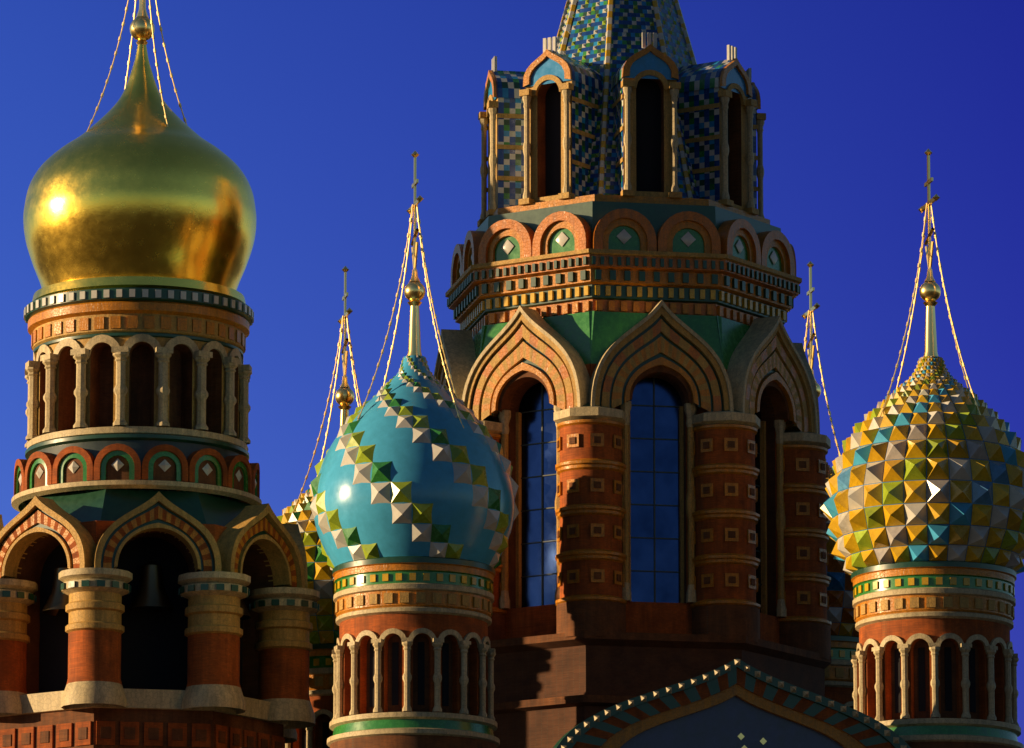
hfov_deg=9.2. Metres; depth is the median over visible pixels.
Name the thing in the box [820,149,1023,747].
domed tower
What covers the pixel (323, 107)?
sky
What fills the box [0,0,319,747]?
bell tower
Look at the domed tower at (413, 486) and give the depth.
210.35 m
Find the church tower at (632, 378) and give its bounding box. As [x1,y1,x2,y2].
[434,0,831,747]
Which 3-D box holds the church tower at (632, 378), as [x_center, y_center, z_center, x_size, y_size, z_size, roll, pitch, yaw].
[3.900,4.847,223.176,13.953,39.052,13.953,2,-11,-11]
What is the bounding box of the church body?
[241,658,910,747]
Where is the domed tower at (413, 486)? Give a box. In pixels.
[309,151,518,747]
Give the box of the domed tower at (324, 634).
[277,266,361,747]
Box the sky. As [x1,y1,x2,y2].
[0,0,1023,744]
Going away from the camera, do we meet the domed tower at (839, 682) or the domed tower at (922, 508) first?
the domed tower at (922, 508)
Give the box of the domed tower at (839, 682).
[802,261,858,708]

